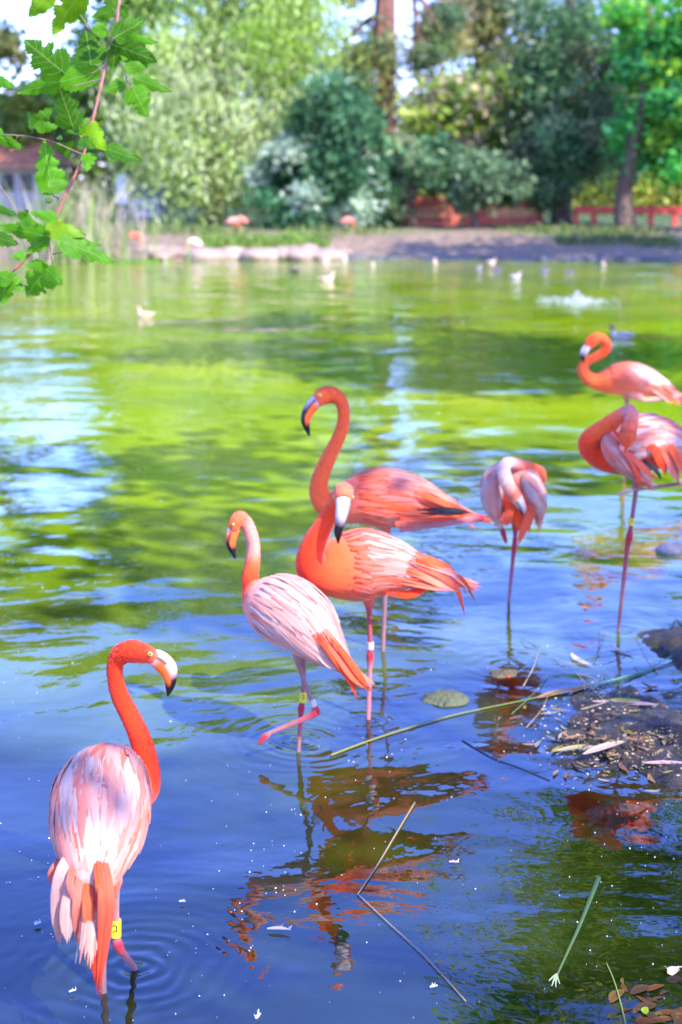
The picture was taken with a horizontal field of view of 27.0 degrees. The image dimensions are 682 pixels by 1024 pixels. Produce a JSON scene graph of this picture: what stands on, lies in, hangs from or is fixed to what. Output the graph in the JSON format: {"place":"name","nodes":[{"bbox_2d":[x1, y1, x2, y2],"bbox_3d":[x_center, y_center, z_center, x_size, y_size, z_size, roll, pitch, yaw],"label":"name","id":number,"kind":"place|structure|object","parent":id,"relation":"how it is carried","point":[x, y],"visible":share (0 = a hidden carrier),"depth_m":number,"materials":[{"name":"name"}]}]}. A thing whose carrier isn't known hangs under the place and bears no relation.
{"place":"outdoors","nodes":[
{"label":"outdoors","id":0,"kind":"place"},
{"bbox_2d":[0,221,678,243],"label":"bank grass","id":1,"kind":"structure","parent":0,"point":[196,229],"depth_m":37.90,"materials":[{"name":"green plant"}]},
{"bbox_2d":[0,258,681,1023],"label":"pond water","id":2,"kind":"structure","parent":0,"point":[232,364],"depth_m":5.34,"materials":[{"name":"liquid"}]},
{"bbox_2d":[48,639,176,999],"bbox_3d":[-0.474,0.813,2.938,0.239,0.985,0.595,0,13,0],"label":"flamingo","id":3,"kind":"object","parent":2,"relation":"on","point":[103,797],"visible":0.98,"depth_m":2.78},
{"bbox_2d":[136,307,154,316],"bbox_3d":[-2.555,-2.596,18.515,0.272,0.155,0.121,0,13,0],"label":"duck","id":4,"kind":"object","parent":2,"relation":"on","point":[145,314],"visible":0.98,"depth_m":18.48},
{"bbox_2d":[133,244,165,253],"bbox_3d":[-4.630,-6.399,34.896,0.961,0.338,1.087,0,13,0],"label":"shore stone","id":5,"kind":"object","parent":2,"relation":"on","point":[150,247],"visible":0.37,"depth_m":34.49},
{"bbox_2d":[175,250,185,256],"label":"shore stone","id":6,"kind":"object","parent":2,"relation":"on","point":[179,253],"visible":0.26,"depth_m":33.54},
{"bbox_2d":[267,924,291,929],"bbox_3d":[-0.139,0.937,3.209,0.055,0.013,0.023,4,13,17],"label":"floating feather","id":7,"kind":"object","parent":2,"relation":"on","point":[281,927],"visible":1,"depth_m":3.21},
{"bbox_2d":[226,510,374,751],"bbox_3d":[-0.107,0.514,4.183,0.502,1.016,0.231,6,14,25],"label":"flamingo","id":8,"kind":"object","parent":2,"relation":"on","point":[297,616],"visible":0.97,"depth_m":4.08},
{"bbox_2d":[318,272,334,280],"bbox_3d":[-0.252,-4.244,25.683,0.335,0.192,0.153,0,13,0],"label":"duck","id":9,"kind":"object","parent":2,"relation":"on","point":[326,278],"visible":0.99,"depth_m":25.65},
{"bbox_2d":[0,291,676,1020],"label":"floating flecks","id":10,"kind":"object","parent":2,"relation":"on","point":[362,737],"visible":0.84,"depth_m":3.86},
{"bbox_2d":[339,719,406,746],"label":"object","id":11,"kind":"structure","parent":2,"relation":"in","point":[354,732],"depth_m":4.48,"materials":[{"name":"liquid"}]},
{"bbox_2d":[357,802,415,893],"bbox_3d":[0.122,0.850,3.628,0.008,0.004,0.540,4,13,17],"label":"dry stalk","id":12,"kind":"object","parent":2,"relation":"on","point":[401,824],"visible":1,"depth_m":3.63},
{"bbox_2d":[295,482,480,722],"bbox_3d":[0.141,0.415,4.437,0.588,1.097,0.305,-5,14,-19],"label":"flamingo","id":13,"kind":"object","parent":2,"relation":"on","point":[367,566],"visible":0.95,"depth_m":4.29},
{"bbox_2d":[301,386,492,651],"bbox_3d":[0.202,0.180,5.082,0.681,1.268,0.228,2,13,7],"label":"flamingo","id":14,"kind":"object","parent":2,"relation":"on","point":[385,499],"visible":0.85,"depth_m":4.96},
{"bbox_2d":[358,894,465,1000],"bbox_3d":[0.152,0.957,3.157,0.011,0.002,0.505,-6,14,-25],"label":"thin straw","id":15,"kind":"object","parent":2,"relation":"on","point":[412,944],"visible":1,"depth_m":3.15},
{"bbox_2d":[420,689,470,708],"bbox_3d":[0.344,0.614,4.673,0.168,0.044,0.147,0,13,0],"label":"river stone","id":16,"kind":"object","parent":2,"relation":"on","point":[445,699],"visible":1,"depth_m":4.64,"materials":[{"name":"stone"}]},
{"bbox_2d":[330,662,674,755],"bbox_3d":[0.582,0.619,4.641,1.516,0.005,0.060,-9,15,-33],"label":"reed blade","id":17,"kind":"object","parent":2,"relation":"on","point":[470,711],"visible":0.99,"depth_m":4.52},
{"bbox_2d":[473,669,534,697],"bbox_3d":[0.567,0.600,4.938,0.219,0.108,0.192,0,13,0],"label":"sunken stone","id":18,"kind":"object","parent":2,"relation":"in","point":[499,683],"visible":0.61,"depth_m":4.87,"materials":[{"name":"stone"}]},
{"bbox_2d":[462,740,549,779],"bbox_3d":[0.472,0.728,4.173,0.023,0.003,0.374,-9,16,-36],"label":"drowned twig","id":19,"kind":"object","parent":2,"relation":"on","point":[502,761],"visible":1,"depth_m":4.16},
{"bbox_2d":[479,457,546,601],"bbox_3d":[0.693,0.203,5.781,0.269,0.912,0.496,2,13,7],"label":"flamingo","id":20,"kind":"object","parent":2,"relation":"on","point":[513,492],"visible":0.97,"depth_m":5.57},
{"bbox_2d":[509,271,521,277],"bbox_3d":[3.265,-4.423,26.544,0.257,0.148,0.118,0,13,0],"label":"duck","id":21,"kind":"object","parent":2,"relation":"on","point":[515,276],"visible":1,"depth_m":26.52},
{"bbox_2d":[536,687,579,697],"bbox_3d":[0.714,0.596,4.719,0.183,0.010,0.037,-7,15,-29],"label":"fallen leaf","id":22,"kind":"object","parent":2,"relation":"on","point":[563,690],"visible":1,"depth_m":4.73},
{"bbox_2d":[549,876,600,986],"bbox_3d":[0.532,0.942,3.223,0.026,0.009,0.519,5,14,19],"label":"water weed","id":23,"kind":"object","parent":2,"relation":"on","point":[554,977],"visible":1,"depth_m":3.23,"materials":[{"name":"plant"}]},
{"bbox_2d":[531,291,619,305],"bbox_3d":[3.467,-3.199,21.093,1.326,0.162,1.875,0,13,0],"label":"fountain","id":24,"kind":"object","parent":2,"relation":"on","point":[579,297],"visible":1,"depth_m":21.11,"materials":[{"name":"white liquid"}]},
{"bbox_2d":[571,653,591,664],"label":"fallen leaf","id":25,"kind":"object","parent":2,"relation":"on","point":[574,657],"visible":1,"depth_m":5.05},
{"bbox_2d":[571,682,596,691],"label":"fallen leaf","id":26,"kind":"object","parent":2,"relation":"on","point":[587,685],"visible":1,"depth_m":4.78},
{"bbox_2d":[606,962,625,1023],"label":"grass blade","id":27,"kind":"object","parent":2,"relation":"on","point":[617,994],"depth_m":2.95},
{"bbox_2d":[609,989,624,1002],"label":"fallen leaf","id":28,"kind":"object","parent":2,"relation":"on","point":[613,996],"visible":1,"depth_m":2.96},
{"bbox_2d":[606,325,634,338],"bbox_3d":[3.106,-1.991,15.813,0.318,0.181,0.142,0,13,0],"label":"duck","id":29,"kind":"object","parent":2,"relation":"on","point":[621,335],"visible":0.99,"depth_m":15.78},
{"bbox_2d":[609,644,633,653],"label":"fallen leaf","id":30,"kind":"object","parent":2,"relation":"on","point":[616,648],"visible":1,"depth_m":5.16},
{"bbox_2d":[616,1008,633,1013],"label":"fallen leaf","id":31,"kind":"object","parent":2,"relation":"on","point":[624,1010],"visible":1,"depth_m":2.90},
{"bbox_2d":[577,333,681,406],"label":"flamingo","id":32,"kind":"object","parent":2,"relation":"on","point":[627,380],"visible":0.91,"depth_m":8.38},
{"bbox_2d":[578,404,681,631],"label":"flamingo","id":33,"kind":"object","parent":2,"relation":"on","point":[632,444],"visible":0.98,"depth_m":5.13},
{"bbox_2d":[589,655,672,686],"bbox_3d":[1.045,0.544,4.945,0.554,0.006,0.037,-12,17,-42],"label":"second reed blade","id":34,"kind":"object","parent":2,"relation":"on","point":[631,674],"visible":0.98,"depth_m":4.88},
{"bbox_2d":[635,1016,645,1023],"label":"fallen leaf","id":35,"kind":"object","parent":2,"relation":"on","point":[638,1022],"visible":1,"depth_m":2.87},
{"bbox_2d":[631,984,650,993],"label":"fallen leaf","id":36,"kind":"object","parent":2,"relation":"on","point":[639,988],"visible":1,"depth_m":2.98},
{"bbox_2d":[634,1017,650,1023],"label":"fallen leaf","id":37,"kind":"object","parent":2,"relation":"on","point":[645,1018],"visible":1,"depth_m":2.87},
{"bbox_2d":[634,1002,655,1010],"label":"fallen leaf","id":38,"kind":"object","parent":2,"relation":"on","point":[644,1004],"visible":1,"depth_m":2.92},
{"bbox_2d":[641,1007,648,1013],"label":"fallen leaf","id":39,"kind":"object","parent":2,"relation":"on","point":[644,1010],"visible":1,"depth_m":2.90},
{"bbox_2d":[647,984,664,990],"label":"fallen leaf","id":40,"kind":"object","parent":2,"relation":"on","point":[655,986],"visible":1,"depth_m":2.99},
{"bbox_2d":[646,1011,665,1022],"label":"fallen leaf","id":41,"kind":"object","parent":2,"relation":"on","point":[649,1014],"visible":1,"depth_m":2.88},
{"bbox_2d":[645,1017,669,1023],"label":"fallen leaf","id":42,"kind":"object","parent":2,"relation":"on","point":[649,1021],"visible":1,"depth_m":2.87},
{"bbox_2d":[656,543,681,553],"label":"dark stone","id":43,"kind":"object","parent":2,"relation":"on","point":[666,548],"visible":0.86,"depth_m":6.54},
{"bbox_2d":[659,1009,679,1014],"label":"fallen leaf","id":44,"kind":"object","parent":2,"relation":"on","point":[667,1011],"visible":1,"depth_m":2.90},
{"bbox_2d":[665,966,681,974],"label":"floating feather","id":45,"kind":"object","parent":2,"relation":"on","point":[672,970],"visible":1,"depth_m":3.04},
{"bbox_2d":[671,1008,681,1022],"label":"fallen leaf","id":46,"kind":"object","parent":2,"relation":"on","point":[673,1012],"visible":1,"depth_m":2.89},
{"bbox_2d":[0,189,681,1023],"bbox_3d":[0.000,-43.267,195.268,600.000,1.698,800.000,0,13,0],"label":"ground","id":47,"kind":"structure","parent":0,"point":[586,1001],"depth_m":35.00,"materials":[{"name":"soil"}]},
{"bbox_2d":[0,16,36,74],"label":"tall tree","id":48,"kind":"object","parent":47,"relation":"on","point":[10,45],"visible":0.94,"depth_m":45.20,"materials":[{"name":"green plant"}]},
{"bbox_2d":[0,134,74,212],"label":"pavilion","id":49,"kind":"structure","parent":47,"relation":"on","point":[18,164],"depth_m":50.73,"materials":[{"name":"beige paint"}]},
{"bbox_2d":[1,174,13,190],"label":"window","id":50,"kind":"structure","parent":49,"relation":"in","point":[8,178],"depth_m":50.72,"materials":[{"name":"grey glass"}]},
{"bbox_2d":[20,174,32,190],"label":"window","id":51,"kind":"structure","parent":49,"relation":"in","point":[25,178],"depth_m":50.72,"materials":[{"name":"grey glass"}]},
{"bbox_2d":[0,38,106,168],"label":"yellow tree","id":52,"kind":"object","parent":47,"relation":"on","point":[15,107],"visible":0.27,"depth_m":50.71,"materials":[{"name":"green plant"}]},
{"bbox_2d":[0,170,188,264],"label":"reeds","id":53,"kind":"object","parent":47,"relation":"on","point":[95,230],"visible":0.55,"depth_m":32.36,"materials":[{"name":"green plant"}]},
{"bbox_2d":[24,0,204,216],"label":"poplar tree","id":54,"kind":"object","parent":47,"relation":"on","point":[85,98],"visible":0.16,"depth_m":46.46,"materials":[{"name":"green plant"}]},
{"bbox_2d":[116,174,127,220],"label":"banner","id":55,"kind":"object","parent":47,"relation":"on","point":[121,199],"visible":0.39,"depth_m":44.66,"materials":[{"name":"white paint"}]},
{"bbox_2d":[83,254,171,263],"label":"marsh grass","id":56,"kind":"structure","parent":47,"relation":"on","point":[133,261],"depth_m":32.05,"materials":[{"name":"green plant"}]},
{"bbox_2d":[129,231,141,246],"bbox_3d":[-5.107,-6.734,35.388,0.527,0.486,0.206,0,13,0],"label":"flamingo","id":57,"kind":"object","parent":47,"relation":"on","point":[136,234],"visible":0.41,"depth_m":35.30},
{"bbox_2d":[132,200,159,215],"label":"railing","id":58,"kind":"object","parent":47,"relation":"on","point":[147,214],"visible":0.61,"depth_m":44.58,"materials":[{"name":"metal"}]},
{"bbox_2d":[128,185,171,219],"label":"fence","id":59,"kind":"object","parent":47,"relation":"on","point":[151,196],"visible":0.32,"depth_m":45.24,"materials":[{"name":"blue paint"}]},
{"bbox_2d":[144,249,161,256],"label":"shore stone","id":60,"kind":"object","parent":47,"relation":"on","point":[148,253],"visible":0.24,"depth_m":33.88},
{"bbox_2d":[150,250,175,259],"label":"shore stone","id":61,"kind":"object","parent":47,"relation":"on","point":[161,254],"visible":0.57,"depth_m":33.34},
{"bbox_2d":[162,246,179,250],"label":"shore stone","id":62,"kind":"object","parent":47,"relation":"on","point":[175,248],"visible":0.27,"depth_m":34.10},
{"bbox_2d":[186,238,202,247],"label":"flamingo","id":63,"kind":"object","parent":62,"relation":"on","point":[194,241],"visible":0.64,"depth_m":33.95},
{"bbox_2d":[185,247,222,260],"bbox_3d":[-3.239,-6.030,33.559,0.959,0.436,1.392,0,13,0],"label":"shore stone","id":64,"kind":"object","parent":47,"relation":"on","point":[201,254],"visible":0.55,"depth_m":33.05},
{"bbox_2d":[217,247,228,259],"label":"shore stone","id":65,"kind":"object","parent":47,"relation":"on","point":[225,255],"visible":0.41,"depth_m":33.43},
{"bbox_2d":[68,0,384,227],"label":"willow tree","id":66,"kind":"object","parent":47,"relation":"on","point":[264,46],"visible":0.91,"depth_m":41.26,"materials":[{"name":"green plant"}]},
{"bbox_2d":[225,217,239,229],"bbox_3d":[-2.899,-7.786,38.738,0.527,0.486,0.206,0,13,0],"label":"flamingo","id":67,"kind":"object","parent":47,"relation":"on","point":[232,220],"visible":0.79,"depth_m":38.65},
{"bbox_2d":[223,246,242,258],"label":"shore stone","id":68,"kind":"object","parent":47,"relation":"on","point":[233,251],"visible":0.43,"depth_m":33.56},
{"bbox_2d":[234,216,248,227],"bbox_3d":[-2.801,-7.895,39.124,0.527,0.486,0.206,0,13,0],"label":"flamingo","id":69,"kind":"object","parent":47,"relation":"on","point":[241,219],"visible":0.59,"depth_m":39.03},
{"bbox_2d":[239,248,266,260],"bbox_3d":[-1.975,-5.995,33.428,0.794,0.408,1.638,0,13,0],"label":"shore stone","id":70,"kind":"object","parent":47,"relation":"on","point":[255,254],"visible":0.54,"depth_m":32.81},
{"bbox_2d":[197,228,333,248],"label":"shore grass","id":71,"kind":"structure","parent":47,"relation":"on","point":[241,240],"depth_m":35.38,"materials":[{"name":"green plant"}]},
{"bbox_2d":[261,247,279,260],"bbox_3d":[-1.678,-6.035,33.583,0.866,0.414,1.602,0,13,0],"label":"shore stone","id":72,"kind":"object","parent":47,"relation":"on","point":[271,255],"visible":0.38,"depth_m":32.93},
{"bbox_2d":[274,246,287,259],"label":"shore stone","id":73,"kind":"object","parent":47,"relation":"on","point":[282,252],"visible":0.43,"depth_m":33.01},
{"bbox_2d":[287,248,313,260],"bbox_3d":[-0.987,-6.016,33.493,0.807,0.404,1.500,0,13,0],"label":"shore stone","id":74,"kind":"object","parent":47,"relation":"on","point":[300,254],"visible":0.59,"depth_m":32.92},
{"bbox_2d":[300,244,317,249],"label":"shore stone","id":75,"kind":"object","parent":47,"relation":"on","point":[310,246],"visible":0.32,"depth_m":34.10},
{"bbox_2d":[234,61,412,229],"bbox_3d":[-0.499,-10.073,40.780,5.185,5.365,4.368,0,13,0],"label":"broadleaf shrub","id":76,"kind":"object","parent":47,"relation":"on","point":[339,124],"visible":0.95,"depth_m":39.93,"materials":[{"name":"green plant"}]},
{"bbox_2d":[316,247,336,251],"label":"shore stone","id":77,"kind":"object","parent":47,"relation":"on","point":[332,249],"visible":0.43,"depth_m":33.63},
{"bbox_2d":[313,251,345,259],"bbox_3d":[-0.337,-6.092,33.816,0.988,0.270,1.475,0,13,0],"label":"shore stone","id":78,"kind":"object","parent":47,"relation":"on","point":[337,255],"visible":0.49,"depth_m":33.25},
{"bbox_2d":[336,247,353,254],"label":"shore stone","id":79,"kind":"object","parent":47,"relation":"on","point":[346,251],"visible":0.32,"depth_m":34.14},
{"bbox_2d":[339,217,354,227],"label":"flamingo","id":80,"kind":"object","parent":47,"relation":"on","point":[346,220],"visible":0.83,"depth_m":38.54},
{"bbox_2d":[347,253,367,258],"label":"shore stone","id":81,"kind":"object","parent":47,"relation":"on","point":[355,256],"visible":0.47,"depth_m":33.77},
{"bbox_2d":[63,127,680,208],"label":"wood","id":82,"kind":"object","parent":47,"relation":"on","point":[105,178],"visible":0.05,"depth_m":57.71,"materials":[{"name":"green plant"}]},
{"bbox_2d":[368,255,385,258],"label":"shore stone","id":83,"kind":"object","parent":47,"relation":"on","point":[377,257],"visible":0.57,"depth_m":33.78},
{"bbox_2d":[385,254,405,258],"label":"shore stone","id":84,"kind":"object","parent":47,"relation":"on","point":[394,256],"visible":0.56,"depth_m":33.73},
{"bbox_2d":[313,0,489,156],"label":"pine tree","id":85,"kind":"object","parent":47,"relation":"on","point":[383,61],"visible":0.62,"depth_m":45.06,"materials":[{"name":"plant"}]},
{"bbox_2d":[360,128,479,228],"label":"laurel shrub","id":86,"kind":"object","parent":47,"relation":"on","point":[423,162],"visible":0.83,"depth_m":40.28,"materials":[{"name":"green plant"}]},
{"bbox_2d":[420,254,436,258],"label":"shore stone","id":87,"kind":"object","parent":47,"relation":"on","point":[426,256],"visible":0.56,"depth_m":33.80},
{"bbox_2d":[436,254,457,258],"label":"shore stone","id":88,"kind":"object","parent":47,"relation":"on","point":[447,256],"visible":0.49,"depth_m":33.89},
{"bbox_2d":[240,35,667,151],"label":"background tree","id":89,"kind":"object","parent":47,"relation":"on","point":[401,105],"visible":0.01,"depth_m":63.19,"materials":[{"name":"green plant"}]},
{"bbox_2d":[456,255,470,258],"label":"shore stone","id":90,"kind":"object","parent":47,"relation":"on","point":[462,257],"visible":0.59,"depth_m":33.94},
{"bbox_2d":[390,52,549,221],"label":"plane tree","id":91,"kind":"object","parent":47,"relation":"on","point":[452,101],"visible":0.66,"depth_m":42.45,"materials":[{"name":"green plant"}]},
{"bbox_2d":[394,196,545,225],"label":"slat fence","id":92,"kind":"object","parent":47,"relation":"on","point":[445,217],"visible":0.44,"depth_m":42.58,"materials":[{"name":"red paint"}]},
{"bbox_2d":[436,145,539,228],"bbox_3d":[4.111,-9.015,39.975,2.793,2.504,2.233,0,13,0],"label":"tea tree","id":93,"kind":"object","parent":47,"relation":"on","point":[483,180],"visible":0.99,"depth_m":39.51,"materials":[{"name":"green plant"}]},
{"bbox_2d":[397,0,578,82],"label":"cypress tree","id":94,"kind":"object","parent":47,"relation":"on","point":[488,55],"visible":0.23,"depth_m":48.79,"materials":[{"name":"green plant"}]},
{"bbox_2d":[480,254,500,258],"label":"shore stone","id":95,"kind":"object","parent":47,"relation":"on","point":[489,256],"visible":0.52,"depth_m":33.66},
{"bbox_2d":[511,256,532,259],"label":"shore stone","id":96,"kind":"object","parent":47,"relation":"on","point":[522,258],"visible":0.59,"depth_m":33.30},
{"bbox_2d":[535,255,550,259],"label":"shore stone","id":97,"kind":"object","parent":47,"relation":"on","point":[542,257],"visible":0.59,"depth_m":33.22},
{"bbox_2d":[476,0,663,224],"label":"spruce tree","id":98,"kind":"object","parent":47,"relation":"on","point":[559,62],"visible":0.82,"depth_m":41.07,"materials":[{"name":"green plant"}]},
{"bbox_2d":[563,255,585,259],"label":"shore stone","id":99,"kind":"object","parent":47,"relation":"on","point":[574,257],"visible":0.53,"depth_m":33.32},
{"bbox_2d":[585,255,608,259],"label":"shore stone","id":100,"kind":"object","parent":47,"relation":"on","point":[597,257],"visible":0.59,"depth_m":33.24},
{"bbox_2d":[572,170,681,214],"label":"hedge","id":101,"kind":"object","parent":47,"relation":"on","point":[641,200],"visible":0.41,"depth_m":50.42,"materials":[{"name":"green plant"}]},
{"bbox_2d":[573,206,681,225],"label":"rail fence","id":102,"kind":"object","parent":47,"relation":"on","point":[651,211],"visible":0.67,"depth_m":41.99,"materials":[{"name":"red paint"}]},
{"bbox_2d":[615,255,642,260],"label":"shore stone","id":103,"kind":"object","parent":47,"relation":"on","point":[630,258],"visible":0.51,"depth_m":32.95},
{"bbox_2d":[586,0,681,231],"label":"maple tree","id":104,"kind":"object","parent":47,"relation":"on","point":[653,116],"visible":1,"depth_m":37.71,"materials":[{"name":"green plant"}]},
{"bbox_2d":[639,257,665,260],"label":"shore stone","id":105,"kind":"object","parent":47,"relation":"on","point":[651,259],"visible":0.56,"depth_m":32.90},
{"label":"mulberry tree","id":106,"kind":"object","parent":47,"relation":"on","visible":0},
{"bbox_2d":[0,0,171,305],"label":"mulberry branch","id":107,"kind":"object","parent":106,"relation":"hanging from","point":[127,46],"visible":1,"depth_m":2.62,"materials":[{"name":"green plant"}]},
{"bbox_2d":[0,0,681,188],"label":"sky","id":108,"kind":"structure","parent":0,"point":[16,12],"materials":[{"name":"white"}]},
{"bbox_2d":[514,626,681,877],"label":"mud bank","id":109,"kind":"structure","parent":0,"point":[641,861],"depth_m":4.31,"materials":[{"name":"soil"}]},
{"bbox_2d":[554,744,592,750],"bbox_3d":[0.693,0.703,4.256,0.135,0.008,0.028,-4,14,-18],"label":"fallen leaf","id":110,"kind":"object","parent":109,"relation":"on","point":[570,747],"visible":1,"depth_m":4.26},
{"bbox_2d":[498,689,681,817],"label":"litter crumbs","id":111,"kind":"object","parent":109,"relation":"on","point":[630,743],"visible":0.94,"depth_m":4.26,"materials":[{"name":"brown plant"}]},
{"bbox_2d":[583,740,628,753],"bbox_3d":[0.767,0.686,4.168,0.176,0.010,0.036,-8,15,-32],"label":"fallen leaf","id":112,"kind":"object","parent":109,"relation":"on","point":[600,747],"visible":1,"depth_m":4.17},
{"bbox_2d":[619,762,628,771],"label":"fallen leaf","id":113,"kind":"object","parent":109,"relation":"on","point":[622,766],"visible":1,"depth_m":4.11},
{"bbox_2d":[593,700,657,704],"bbox_3d":[0.915,0.611,4.580,0.209,0.012,0.043,3,13,13],"label":"fallen leaf","id":114,"kind":"object","parent":109,"relation":"on","point":[636,703],"visible":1,"depth_m":4.58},
{"bbox_2d":[613,698,637,699],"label":"fallen leaf","id":115,"kind":"object","parent":109,"relation":"on","point":[623,699],"visible":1,"depth_m":4.61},
{"bbox_2d":[642,760,681,763],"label":"fallen leaf","id":116,"kind":"object","parent":109,"relation":"on","point":[661,762],"visible":1,"depth_m":4.08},
{"bbox_2d":[553,231,680,249],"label":"shore grass","id":117,"kind":"structure","parent":0,"point":[641,239],"depth_m":35.75,"materials":[{"name":"green plant"}]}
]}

